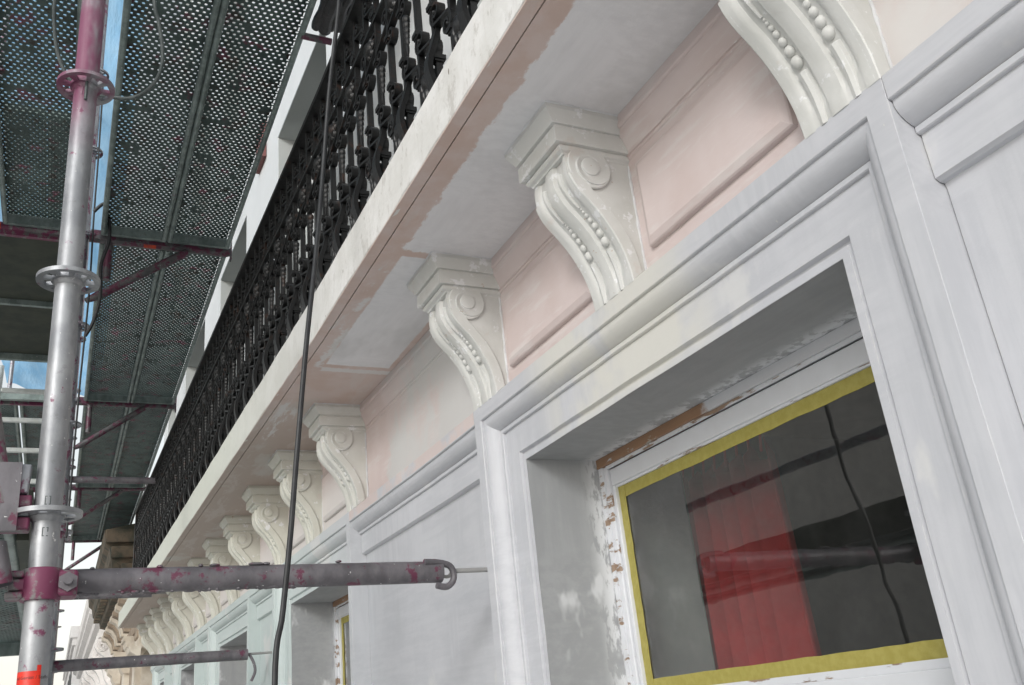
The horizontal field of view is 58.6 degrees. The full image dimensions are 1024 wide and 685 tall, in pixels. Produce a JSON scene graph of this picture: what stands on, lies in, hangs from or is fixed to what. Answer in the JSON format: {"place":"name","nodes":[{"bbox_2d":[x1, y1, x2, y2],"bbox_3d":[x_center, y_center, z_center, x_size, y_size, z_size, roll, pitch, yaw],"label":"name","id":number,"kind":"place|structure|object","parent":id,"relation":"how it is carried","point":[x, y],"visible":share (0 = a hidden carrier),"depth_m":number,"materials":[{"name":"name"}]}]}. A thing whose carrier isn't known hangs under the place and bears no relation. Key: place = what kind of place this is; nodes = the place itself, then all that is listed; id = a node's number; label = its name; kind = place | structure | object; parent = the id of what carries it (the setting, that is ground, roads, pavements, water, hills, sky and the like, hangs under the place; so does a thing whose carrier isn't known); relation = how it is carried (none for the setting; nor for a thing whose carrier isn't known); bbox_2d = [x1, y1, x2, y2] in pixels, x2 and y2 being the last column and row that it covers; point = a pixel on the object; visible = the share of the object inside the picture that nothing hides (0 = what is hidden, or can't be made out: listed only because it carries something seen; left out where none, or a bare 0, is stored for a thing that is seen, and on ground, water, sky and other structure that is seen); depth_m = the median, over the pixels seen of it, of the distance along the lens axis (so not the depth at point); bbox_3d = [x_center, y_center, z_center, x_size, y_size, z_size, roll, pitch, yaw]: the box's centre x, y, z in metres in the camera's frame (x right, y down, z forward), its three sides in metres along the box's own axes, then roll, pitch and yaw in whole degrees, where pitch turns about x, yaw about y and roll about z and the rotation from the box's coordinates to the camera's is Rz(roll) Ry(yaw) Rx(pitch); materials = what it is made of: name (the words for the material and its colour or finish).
{"place":"outdoors","nodes":[
{"label":"outdoors","id":0,"kind":"place"},
{"bbox_2d":[63,626,79,684],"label":"distant house","id":1,"kind":"structure","parent":0,"point":[69,678],"depth_m":25.64,"materials":[{"name":"white paint"}]},
{"bbox_2d":[0,0,182,684],"label":"sky","id":2,"kind":"structure","parent":0,"point":[72,615],"materials":[{"name":"white"}]},
{"bbox_2d":[73,599,111,684],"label":"white house","id":3,"kind":"structure","parent":0,"point":[89,644],"depth_m":15.95,"materials":[{"name":"paint"}]},
{"bbox_2d":[88,523,151,684],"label":"stone house","id":4,"kind":"structure","parent":0,"point":[116,548],"depth_m":9.90,"materials":[{"name":"beige stone"}]},
{"bbox_2d":[129,667,131,684],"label":"window","id":5,"kind":"structure","parent":4,"relation":"in","point":[130,674],"depth_m":10.09,"materials":[{"name":"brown glass"}]},
{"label":"pavement","id":6,"kind":"structure","parent":0,"visible":0},
{"bbox_2d":[0,0,231,684],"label":"scaffold","id":7,"kind":"object","parent":6,"relation":"on","point":[41,518],"visible":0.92,"depth_m":1.94,"materials":[{"name":"grey metal"}]},
{"bbox_2d":[0,405,22,461],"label":"steel plank","id":8,"kind":"object","parent":7,"relation":"on","point":[12,433],"visible":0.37,"depth_m":7.33,"materials":[{"name":"grey metal"}]},
{"bbox_2d":[0,534,23,656],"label":"steel plank","id":9,"kind":"object","parent":7,"relation":"on","point":[11,616],"visible":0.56,"depth_m":3.10,"materials":[{"name":"grey metal"}]},
{"bbox_2d":[0,365,44,483],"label":"ladder","id":10,"kind":"object","parent":7,"relation":"attached to","point":[21,420],"visible":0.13,"depth_m":5.95,"materials":[{"name":"metal"}]},
{"bbox_2d":[3,104,46,216],"bbox_3d":[-4.515,-1.437,8.509,0.315,0.062,2.500,5,-24,-25],"label":"steel plank","id":11,"kind":"object","parent":7,"relation":"attached to","point":[25,155],"visible":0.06,"depth_m":8.02,"materials":[{"name":"grey metal"}]},
{"bbox_2d":[0,236,58,401],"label":"hatch deck","id":12,"kind":"structure","parent":7,"relation":"attached to","point":[26,304],"depth_m":5.25,"materials":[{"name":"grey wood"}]},
{"bbox_2d":[20,406,42,486],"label":"steel plank","id":13,"kind":"object","parent":7,"relation":"on","point":[31,432],"visible":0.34,"depth_m":7.43,"materials":[{"name":"grey metal"}]},
{"bbox_2d":[0,0,81,230],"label":"steel plank","id":14,"kind":"object","parent":7,"relation":"on","point":[34,219],"visible":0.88,"depth_m":3.77,"materials":[{"name":"grey metal"}]},
{"bbox_2d":[48,112,69,217],"bbox_3d":[-4.217,-1.413,8.650,0.315,0.062,2.500,5,-24,-25],"label":"steel plank","id":15,"kind":"object","parent":7,"relation":"attached to","point":[58,157],"visible":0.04,"depth_m":8.13,"materials":[{"name":"grey metal"}]},
{"bbox_2d":[0,0,147,395],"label":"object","id":16,"kind":"object","parent":7,"relation":"on","point":[29,375],"visible":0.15,"depth_m":11.01,"materials":[{"name":"blue"}]},
{"bbox_2d":[65,87,103,537],"bbox_3d":[-2.079,-0.293,4.479,0.023,2.500,0.020,5,-24,-25],"label":"cable","id":17,"kind":"object","parent":7,"relation":"attached to","point":[75,432],"visible":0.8,"depth_m":4.37,"materials":[{"name":"black rubber"}]},
{"bbox_2d":[70,491,109,540],"bbox_3d":[-4.652,1.897,10.022,0.315,0.062,2.500,5,-24,-25],"label":"steel plank","id":18,"kind":"object","parent":7,"relation":"on","point":[88,526],"visible":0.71,"depth_m":10.26,"materials":[{"name":"grey metal"}]},
{"bbox_2d":[84,202,111,336],"bbox_3d":[-2.030,-0.369,4.471,0.110,0.713,0.054,-8,-22,5],"label":"cable","id":19,"kind":"object","parent":7,"relation":"attached to","point":[95,210],"visible":0.88,"depth_m":4.46,"materials":[{"name":"black rubber"}]},
{"bbox_2d":[75,406,128,487],"bbox_3d":[-3.574,0.922,7.903,0.315,0.062,2.500,5,-24,-25],"label":"steel plank","id":20,"kind":"object","parent":7,"relation":"on","point":[97,457],"visible":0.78,"depth_m":7.91,"materials":[{"name":"grey metal"}]},
{"bbox_2d":[52,0,164,99],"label":"cable","id":21,"kind":"object","parent":7,"relation":"hanging from","point":[136,96],"visible":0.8,"depth_m":2.35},
{"bbox_2d":[69,476,155,483],"bbox_3d":[-2.827,1.018,6.739,0.906,0.055,0.050,5,-24,-25],"label":"tie tube","id":22,"kind":"object","parent":7,"relation":"attached to","point":[115,480],"visible":0.77,"depth_m":6.68,"materials":[{"name":"paint"}]},
{"bbox_2d":[73,592,165,599],"bbox_3d":[-2.745,1.776,6.432,0.906,0.055,0.050,5,-24,-25],"label":"tie tube","id":23,"kind":"object","parent":7,"relation":"attached to","point":[119,595],"visible":0.4,"depth_m":6.40,"materials":[{"name":"paint"}]},
{"bbox_2d":[99,491,142,539],"bbox_3d":[-4.368,1.920,10.156,0.315,0.062,2.500,5,-24,-25],"label":"steel plank","id":24,"kind":"object","parent":7,"relation":"on","point":[120,509],"visible":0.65,"depth_m":10.04,"materials":[{"name":"grey metal"}]},
{"bbox_2d":[84,243,164,402],"bbox_3d":[-2.497,-0.052,5.783,0.315,0.062,2.500,5,-24,-25],"label":"steel plank","id":25,"kind":"object","parent":7,"relation":"on","point":[104,388],"visible":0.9,"depth_m":5.75,"materials":[{"name":"grey metal"}]},
{"bbox_2d":[111,407,171,487],"bbox_3d":[-3.290,0.946,8.037,0.315,0.062,2.500,5,-24,-25],"label":"steel plank","id":26,"kind":"object","parent":7,"relation":"on","point":[143,433],"visible":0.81,"depth_m":7.94,"materials":[{"name":"grey metal"}]},
{"bbox_2d":[101,0,220,241],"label":"steel plank","id":27,"kind":"object","parent":7,"relation":"on","point":[135,230],"visible":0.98,"depth_m":3.84,"materials":[{"name":"grey metal"}]},
{"bbox_2d":[52,649,271,672],"bbox_3d":[-1.551,1.421,4.093,1.021,0.055,0.050,5,-24,-25],"label":"tie tube","id":28,"kind":"object","parent":7,"relation":"attached to","point":[70,665],"visible":0.92,"depth_m":4.05,"materials":[{"name":"paint"}]},
{"bbox_2d":[248,653,256,681],"bbox_3d":[-1.202,1.500,4.219,0.042,0.128,0.022,-6,-22,-1],"label":"bent hook","id":29,"kind":"object","parent":28,"relation":"hanging from","point":[254,665],"visible":1,"depth_m":4.22,"materials":[{"name":"grey metal"}]},
{"bbox_2d":[130,250,225,404],"bbox_3d":[-2.212,-0.029,5.917,0.315,0.062,2.500,5,-24,-25],"label":"steel plank","id":30,"kind":"object","parent":7,"relation":"on","point":[161,390],"visible":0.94,"depth_m":5.79,"materials":[{"name":"grey metal"}]},
{"bbox_2d":[167,0,316,249],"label":"steel plank","id":31,"kind":"object","parent":7,"relation":"on","point":[202,120],"visible":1,"depth_m":3.90,"materials":[{"name":"grey metal"}]},
{"bbox_2d":[301,0,352,44],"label":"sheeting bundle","id":32,"kind":"object","parent":31,"relation":"on","point":[323,21],"visible":0.8,"depth_m":3.39,"materials":[{"name":"plastic"}]},
{"bbox_2d":[4,559,487,603],"bbox_3d":[-0.456,0.491,1.914,1.064,0.075,0.124,5,-24,-25],"label":"tie tube","id":33,"kind":"object","parent":7,"relation":"attached to","point":[56,584],"visible":0.98,"depth_m":1.86,"materials":[{"name":"paint"}]},
{"bbox_2d":[272,0,340,684],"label":"cable","id":34,"kind":"object","parent":7,"relation":"hanging from","point":[277,640],"visible":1,"depth_m":1.91,"materials":[{"name":"black rubber"}]},
{"bbox_2d":[118,0,1023,684],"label":"townhouse","id":35,"kind":"structure","parent":6,"relation":"on","point":[598,276],"depth_m":1.75,"materials":[{"name":"white paint"}]},
{"bbox_2d":[256,120,265,173],"bbox_3d":[-1.493,-1.166,5.427,0.024,0.260,0.200,5,-24,-25],"label":"red board","id":36,"kind":"object","parent":35,"relation":"attached to","point":[261,163],"visible":0.36,"depth_m":5.37,"materials":[{"name":"red wood"}]},
{"bbox_2d":[133,0,479,567],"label":"balcony railing","id":37,"kind":"object","parent":35,"relation":"on","point":[212,407],"visible":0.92,"depth_m":3.10,"materials":[{"name":"metal"}]},
{"bbox_2d":[311,148,331,292],"bbox_3d":[-0.832,-0.442,4.375,0.040,1.867,0.973,5,-25,-26],"label":"upper window","id":38,"kind":"structure","parent":35,"relation":"in","point":[329,197],"depth_m":4.72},
{"bbox_2d":[333,594,350,684],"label":"window","id":39,"kind":"structure","parent":35,"relation":"in","point":[341,634],"depth_m":3.96,"materials":[{"name":"white wood"}]},
{"bbox_2d":[681,434,821,669],"bbox_3d":[0.575,0.855,2.021,0.094,1.357,1.100,5,-24,-25],"label":"curtain","id":40,"kind":"object","parent":35,"relation":"hanging from","point":[758,610],"visible":0.84,"depth_m":2.10,"materials":[{"name":"red fabric"}]},
{"bbox_2d":[596,317,955,684],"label":"window","id":41,"kind":"structure","parent":35,"relation":"in","point":[835,365],"depth_m":1.70,"materials":[{"name":"white wood"}]},
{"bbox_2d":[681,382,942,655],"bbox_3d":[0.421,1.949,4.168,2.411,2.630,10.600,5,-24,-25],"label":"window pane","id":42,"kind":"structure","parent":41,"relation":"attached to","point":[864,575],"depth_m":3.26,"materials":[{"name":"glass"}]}
]}

